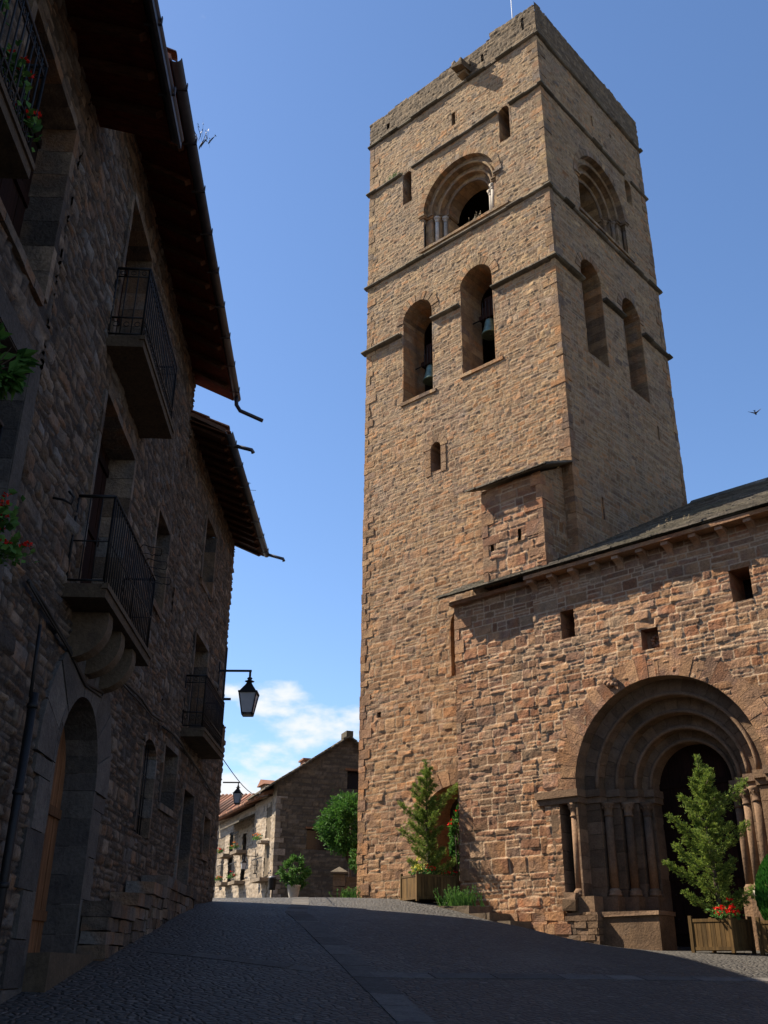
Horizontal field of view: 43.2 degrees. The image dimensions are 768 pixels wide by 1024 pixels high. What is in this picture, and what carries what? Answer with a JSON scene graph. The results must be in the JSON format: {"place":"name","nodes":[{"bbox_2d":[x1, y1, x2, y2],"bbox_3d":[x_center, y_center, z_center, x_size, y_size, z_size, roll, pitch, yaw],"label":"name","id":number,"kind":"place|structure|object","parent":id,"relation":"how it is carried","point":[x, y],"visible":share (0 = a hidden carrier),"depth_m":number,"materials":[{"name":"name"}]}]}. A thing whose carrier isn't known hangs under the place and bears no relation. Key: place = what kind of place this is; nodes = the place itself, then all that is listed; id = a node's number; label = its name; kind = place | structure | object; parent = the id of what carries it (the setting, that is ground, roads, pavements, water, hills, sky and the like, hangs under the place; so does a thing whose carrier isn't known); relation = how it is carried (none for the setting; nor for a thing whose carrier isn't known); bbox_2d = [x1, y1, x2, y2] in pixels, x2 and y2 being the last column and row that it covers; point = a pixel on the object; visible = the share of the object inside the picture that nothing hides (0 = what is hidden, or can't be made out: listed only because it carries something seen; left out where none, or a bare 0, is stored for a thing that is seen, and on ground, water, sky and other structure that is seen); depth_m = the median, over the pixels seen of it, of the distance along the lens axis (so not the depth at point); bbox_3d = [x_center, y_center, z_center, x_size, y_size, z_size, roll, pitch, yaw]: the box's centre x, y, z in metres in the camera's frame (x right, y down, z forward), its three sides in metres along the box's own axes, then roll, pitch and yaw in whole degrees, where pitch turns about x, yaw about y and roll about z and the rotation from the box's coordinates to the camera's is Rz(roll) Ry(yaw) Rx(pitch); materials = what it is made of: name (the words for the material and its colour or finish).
{"place":"outdoors","nodes":[
{"label":"outdoors","id":0,"kind":"place"},
{"bbox_2d":[146,948,320,971],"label":"paving","id":1,"kind":"structure","parent":0,"point":[243,960],"depth_m":11.95,"materials":[{"name":"grey stone"}]},
{"bbox_2d":[285,897,435,1023],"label":"flagstone path","id":2,"kind":"structure","parent":0,"point":[395,1004],"depth_m":11.87,"materials":[{"name":"grey stone"}]},
{"bbox_2d":[0,897,767,1023],"bbox_3d":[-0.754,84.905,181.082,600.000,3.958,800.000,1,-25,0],"label":"ground","id":3,"kind":"structure","parent":0,"point":[135,982],"depth_m":11.60,"materials":[{"name":"grey stone"}]},
{"bbox_2d":[21,952,92,992],"bbox_3d":[-3.477,4.996,10.380,0.245,0.514,1.889,1,-25,-2],"label":"doorstep","id":4,"kind":"object","parent":3,"relation":"on","point":[44,972],"visible":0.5,"depth_m":9.64,"materials":[{"name":"stone"}]},
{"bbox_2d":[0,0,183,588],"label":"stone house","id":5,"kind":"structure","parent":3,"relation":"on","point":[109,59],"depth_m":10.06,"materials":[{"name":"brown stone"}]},
{"bbox_2d":[1,0,12,29],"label":"balcony geraniums","id":6,"kind":"object","parent":5,"relation":"attached to","point":[6,4],"visible":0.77,"depth_m":7.34,"materials":[{"name":"green plant"}]},
{"bbox_2d":[0,489,25,532],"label":"balcony geraniums","id":7,"kind":"object","parent":5,"relation":"attached to","point":[12,523],"visible":1,"depth_m":7.66,"materials":[{"name":"green plant"}]},
{"bbox_2d":[0,40,35,100],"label":"balcony geraniums","id":8,"kind":"object","parent":5,"relation":"attached to","point":[25,73],"visible":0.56,"depth_m":7.73,"materials":[{"name":"green plant"}]},
{"bbox_2d":[0,528,39,565],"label":"balcony geraniums","id":9,"kind":"object","parent":5,"relation":"attached to","point":[11,550],"visible":0.99,"depth_m":7.78,"materials":[{"name":"green plant"}]},
{"bbox_2d":[0,323,41,401],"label":"balcony plant","id":10,"kind":"object","parent":5,"relation":"on","point":[12,382],"visible":1,"depth_m":7.71,"materials":[{"name":"green plant"}]},
{"bbox_2d":[0,75,42,236],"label":"door","id":11,"kind":"structure","parent":5,"relation":"in","point":[14,193],"depth_m":9.89,"materials":[{"name":"brown wood"}]},
{"bbox_2d":[11,100,42,151],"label":"balcony geraniums","id":12,"kind":"object","parent":5,"relation":"attached to","point":[30,121],"visible":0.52,"depth_m":7.88,"materials":[{"name":"green plant"}]},
{"bbox_2d":[0,47,262,1003],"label":"stone house","id":13,"kind":"structure","parent":3,"relation":"on","point":[138,347],"depth_m":12.10,"materials":[{"name":"brown stone"}]},
{"bbox_2d":[27,727,65,952],"bbox_3d":[-3.975,3.978,10.805,0.090,3.900,1.854,1,-25,-2],"label":"door","id":14,"kind":"structure","parent":13,"relation":"in","point":[39,917],"depth_m":11.52,"materials":[{"name":"brown wood"}]},
{"bbox_2d":[52,490,74,504],"bbox_3d":[-3.358,-0.153,10.174,0.236,0.162,0.043,4,-25,-7],"label":"wall hook","id":15,"kind":"object","parent":13,"relation":"attached to","point":[63,499],"depth_m":10.16,"materials":[{"name":"black metal"}]},
{"bbox_2d":[26,579,162,724],"bbox_3d":[-3.580,2.246,12.762,0.061,0.769,7.504,1,-25,-2],"label":"wall cable","id":16,"kind":"object","parent":13,"relation":"attached to","point":[48,613],"depth_m":10.91,"materials":[{"name":"black rubber"}]},
{"bbox_2d":[80,442,109,582],"bbox_3d":[-3.891,0.089,12.497,0.140,2.740,1.814,1,-25,-2],"label":"door","id":17,"kind":"structure","parent":13,"relation":"in","point":[102,472],"depth_m":13.20,"materials":[{"name":"brown wood"}]},
{"bbox_2d":[115,258,127,334],"bbox_3d":[-3.876,-3.012,13.585,0.090,2.420,1.354,1,-25,-2],"label":"door","id":18,"kind":"structure","parent":13,"relation":"in","point":[118,319],"depth_m":14.38,"materials":[{"name":"brown wood"}]},
{"bbox_2d":[133,744,148,834],"bbox_3d":[-3.846,4.338,15.306,0.021,1.390,1.060,1,-25,-2],"label":"window","id":19,"kind":"structure","parent":13,"relation":"in","point":[138,815],"depth_m":15.51,"materials":[{"name":"glass"}]},
{"bbox_2d":[140,544,170,584],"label":"plant hoops","id":20,"kind":"object","parent":13,"relation":"attached to","point":[154,567],"visible":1,"depth_m":12.83,"materials":[{"name":"black metal"}]},
{"bbox_2d":[195,124,216,148],"bbox_3d":[-2.646,-5.379,13.644,0.309,0.377,0.547,-16,-30,31],"label":"antenna","id":21,"kind":"object","parent":13,"relation":"on","point":[202,142],"visible":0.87,"depth_m":13.70,"materials":[{"name":"silver metal"}]},
{"bbox_2d":[76,875,196,960],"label":"stone steps","id":22,"kind":"structure","parent":3,"relation":"on","point":[137,910],"depth_m":12.99,"materials":[{"name":"stone"}]},
{"bbox_2d":[143,409,284,903],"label":"stone house","id":23,"kind":"structure","parent":3,"relation":"on","point":[218,504],"depth_m":19.37,"materials":[{"name":"brown stone"}]},
{"bbox_2d":[162,725,217,798],"bbox_3d":[-3.718,4.960,18.965,0.042,0.389,5.752,0,-25,1],"label":"wall cable","id":24,"kind":"object","parent":23,"relation":"attached to","point":[185,750],"depth_m":18.63,"materials":[{"name":"black rubber"}]},
{"bbox_2d":[223,782,242,804],"bbox_3d":[-3.483,6.448,22.270,0.462,0.502,0.205,0,-25,1],"label":"wall lantern","id":25,"kind":"object","parent":23,"relation":"attached to","point":[237,795],"depth_m":22.18,"materials":[{"name":"black metal"}]},
{"bbox_2d":[214,648,258,727],"bbox_3d":[-3.260,3.916,21.687,0.921,1.818,0.422,0,-25,1],"label":"wall lantern","id":26,"kind":"object","parent":23,"relation":"attached to","point":[248,695],"depth_m":21.49,"materials":[{"name":"black metal"}]},
{"bbox_2d":[213,793,254,897],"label":"village house","id":27,"kind":"structure","parent":3,"relation":"on","point":[226,802],"depth_m":57.08,"materials":[{"name":"stone"}]},
{"bbox_2d":[214,800,262,897],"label":"village house","id":28,"kind":"structure","parent":3,"relation":"on","point":[237,827],"depth_m":46.93,"materials":[{"name":"beige stone"}]},
{"bbox_2d":[268,876,275,897],"bbox_3d":[-3.401,11.408,29.434,0.260,0.700,0.266,1,-25,0],"label":"litter bin","id":29,"kind":"object","parent":3,"relation":"on","point":[271,883],"visible":0.98,"depth_m":29.42,"materials":[{"name":"black metal"}]},
{"bbox_2d":[287,885,300,896],"bbox_3d":[-2.784,11.716,29.838,0.440,0.460,0.433,1,-25,0],"label":"plant pot","id":30,"kind":"object","parent":3,"relation":"on","point":[293,892],"visible":0.78,"depth_m":29.73,"materials":[{"name":"grey stone"}]},
{"bbox_2d":[275,854,311,890],"bbox_3d":[-2.769,11.167,30.050,1.067,1.222,1.086,-12,-28,24],"label":"potted bush","id":31,"kind":"object","parent":30,"relation":"in","point":[303,873],"visible":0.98,"depth_m":29.95,"materials":[{"name":"green plant"}]},
{"bbox_2d":[244,771,353,897],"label":"village house","id":32,"kind":"structure","parent":3,"relation":"on","point":[257,887],"depth_m":43.56,"materials":[{"name":"beige stone"}]},
{"bbox_2d":[223,759,269,796],"bbox_3d":[-4.533,9.240,33.476,0.023,2.422,21.531,2,-25,-3],"label":"overhead wire","id":33,"kind":"object","parent":32,"relation":"attached to","point":[239,781],"visible":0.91,"depth_m":28.43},
{"bbox_2d":[240,849,257,873],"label":"wall lantern","id":34,"kind":"object","parent":32,"relation":"attached to","point":[243,863],"depth_m":43.27,"materials":[{"name":"glass"}]},
{"bbox_2d":[252,833,262,839],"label":"window flowers","id":35,"kind":"object","parent":32,"relation":"on","point":[257,837],"visible":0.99,"depth_m":42.58,"materials":[{"name":"green plant"}]},
{"bbox_2d":[247,731,358,897],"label":"gabled house","id":36,"kind":"structure","parent":3,"relation":"on","point":[302,792],"depth_m":42.36,"materials":[{"name":"brown stone"}]},
{"bbox_2d":[306,829,326,849],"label":"window","id":37,"kind":"structure","parent":36,"relation":"in","point":[313,843],"depth_m":42.28,"materials":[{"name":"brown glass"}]},
{"bbox_2d":[347,772,358,788],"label":"window","id":38,"kind":"structure","parent":36,"relation":"in","point":[352,777],"depth_m":43.93,"materials":[{"name":"black glass"}]},
{"bbox_2d":[312,789,357,876],"bbox_3d":[-1.218,12.270,35.393,2.670,4.288,2.604,-21,-32,37],"label":"round tree","id":39,"kind":"object","parent":3,"relation":"on","point":[342,840],"visible":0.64,"depth_m":35.12,"materials":[{"name":"green plant"}]},
{"bbox_2d":[330,867,347,897],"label":"gate pillar","id":40,"kind":"structure","parent":3,"relation":"on","point":[339,873],"depth_m":29.74,"materials":[{"name":"stone"}]},
{"bbox_2d":[328,886,360,897],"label":"tower foot weeds","id":41,"kind":"object","parent":3,"relation":"on","point":[351,894],"visible":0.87,"depth_m":27.22,"materials":[{"name":"green plant"}]},
{"bbox_2d":[345,877,356,896],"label":"wall","id":42,"kind":"structure","parent":3,"relation":"on","point":[351,882],"depth_m":29.73,"materials":[{"name":"brown stone"}]},
{"bbox_2d":[348,848,357,873],"bbox_3d":[-0.715,11.485,30.629,0.860,1.740,0.895,-15,-29,30],"label":"shrub","id":43,"kind":"object","parent":3,"relation":"on","point":[352,862],"visible":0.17,"depth_m":30.80,"materials":[{"name":"green plant"}]},
{"bbox_2d":[400,871,458,902],"bbox_3d":[1.117,9.310,24.032,1.150,0.670,0.950,11,-27,-22],"label":"planter","id":44,"kind":"object","parent":3,"relation":"on","point":[417,886],"visible":0.83,"depth_m":23.69,"materials":[{"name":"brown wood"}]},
{"bbox_2d":[408,857,428,874],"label":"yellow flowers","id":45,"kind":"object","parent":44,"relation":"in","point":[417,867],"visible":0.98,"depth_m":23.77,"materials":[{"name":"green plant"}]},
{"bbox_2d":[396,758,457,874],"bbox_3d":[1.278,7.835,24.786,1.538,2.990,1.606,-12,-28,25],"label":"potted conifer","id":46,"kind":"object","parent":44,"relation":"on","point":[429,840],"visible":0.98,"depth_m":24.59,"materials":[{"name":"green plant"}]},
{"bbox_2d":[423,859,438,874],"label":"red geraniums","id":47,"kind":"object","parent":44,"relation":"in","point":[431,871],"visible":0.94,"depth_m":23.85,"materials":[{"name":"green plant"}]},
{"bbox_2d":[436,869,459,877],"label":"red geraniums","id":48,"kind":"object","parent":44,"relation":"on","point":[447,873],"visible":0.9,"depth_m":24.05,"materials":[{"name":"green plant"}]},
{"bbox_2d":[447,804,460,894],"bbox_3d":[1.968,8.761,24.767,0.743,2.579,0.744,-7,-26,15],"label":"climbing vine","id":49,"kind":"object","parent":3,"relation":"on","point":[453,844],"visible":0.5,"depth_m":24.83,"materials":[{"name":"green plant"}]},
{"bbox_2d":[436,906,530,928],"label":"stone steps","id":50,"kind":"structure","parent":3,"relation":"on","point":[487,913],"depth_m":22.18,"materials":[{"name":"grey stone"}]},
{"bbox_2d":[433,884,484,906],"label":"wall weeds","id":51,"kind":"object","parent":50,"relation":"on","point":[456,898],"depth_m":22.89,"materials":[{"name":"green plant"}]},
{"bbox_2d":[356,1,686,898],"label":"bell tower","id":52,"kind":"structure","parent":3,"relation":"on","point":[540,429],"depth_m":31.54,"materials":[{"name":"stone"}]},
{"bbox_2d":[415,343,432,385],"bbox_3d":[1.626,-5.126,33.506,1.304,1.560,0.600,-8,-26,17],"label":"bell","id":53,"kind":"object","parent":52,"relation":"hanging from","point":[427,364],"visible":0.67,"depth_m":33.45,"materials":[{"name":"green metal"}]},
{"bbox_2d":[473,296,494,340],"bbox_3d":[3.516,-6.469,32.254,1.296,1.560,0.620,-7,-26,16],"label":"bell","id":54,"kind":"object","parent":52,"relation":"hanging from","point":[487,317],"visible":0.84,"depth_m":32.16,"materials":[{"name":"green metal"}]},
{"bbox_2d":[433,477,767,950],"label":"church","id":55,"kind":"structure","parent":3,"relation":"on","point":[566,830],"depth_m":22.51,"materials":[{"name":"red stone"}]},
{"bbox_2d":[589,515,691,542],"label":"roof grass","id":56,"kind":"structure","parent":55,"relation":"on","point":[658,526],"depth_m":24.27,"materials":[{"name":"green plant"}]},
{"bbox_2d":[659,744,745,946],"bbox_3d":[7.154,7.694,21.412,1.952,5.150,0.102,-21,-32,38],"label":"door","id":57,"kind":"structure","parent":55,"relation":"in","point":[674,779],"depth_m":21.83,"materials":[{"name":"brown wood"}]},
{"bbox_2d":[742,579,753,598],"bbox_3d":[8.360,1.836,21.792,0.550,0.800,0.040,-21,-32,38],"label":"window","id":58,"kind":"structure","parent":55,"relation":"in","point":[747,583],"depth_m":21.94,"materials":[{"name":"black glass"}]},
{"bbox_2d":[688,915,756,953],"bbox_3d":[6.232,7.797,17.910,0.840,0.630,0.840,-22,-34,40],"label":"planter","id":59,"kind":"object","parent":3,"relation":"on","point":[730,933],"visible":0.98,"depth_m":17.67,"materials":[{"name":"brown wood"}]},
{"bbox_2d":[661,754,754,917],"bbox_3d":[6.322,6.263,18.727,1.713,3.272,2.025,-22,-34,40],"label":"potted conifer","id":60,"kind":"object","parent":59,"relation":"on","point":[710,858],"visible":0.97,"depth_m":18.56,"materials":[{"name":"green plant"}]},
{"bbox_2d":[706,897,744,919],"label":"red geraniums","id":61,"kind":"object","parent":59,"relation":"in","point":[724,912],"visible":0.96,"depth_m":17.67,"materials":[{"name":"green plant"}]},
{"bbox_2d":[755,917,767,955],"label":"planter","id":62,"kind":"object","parent":3,"relation":"on","point":[762,928],"visible":1,"depth_m":17.31,"materials":[{"name":"brown wood"}]},
{"bbox_2d":[754,854,767,919],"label":"potted thuja","id":63,"kind":"object","parent":62,"relation":"on","point":[761,889],"visible":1,"depth_m":17.60,"materials":[{"name":"green plant"}]},
{"bbox_2d":[158,0,767,794],"label":"sky","id":64,"kind":"structure","parent":0,"point":[290,92],"materials":[{"name":"blue"}]},
{"bbox_2d":[370,972,767,981],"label":"paving","id":65,"kind":"structure","parent":0,"point":[501,976],"depth_m":12.24,"materials":[{"name":"grey stone"}]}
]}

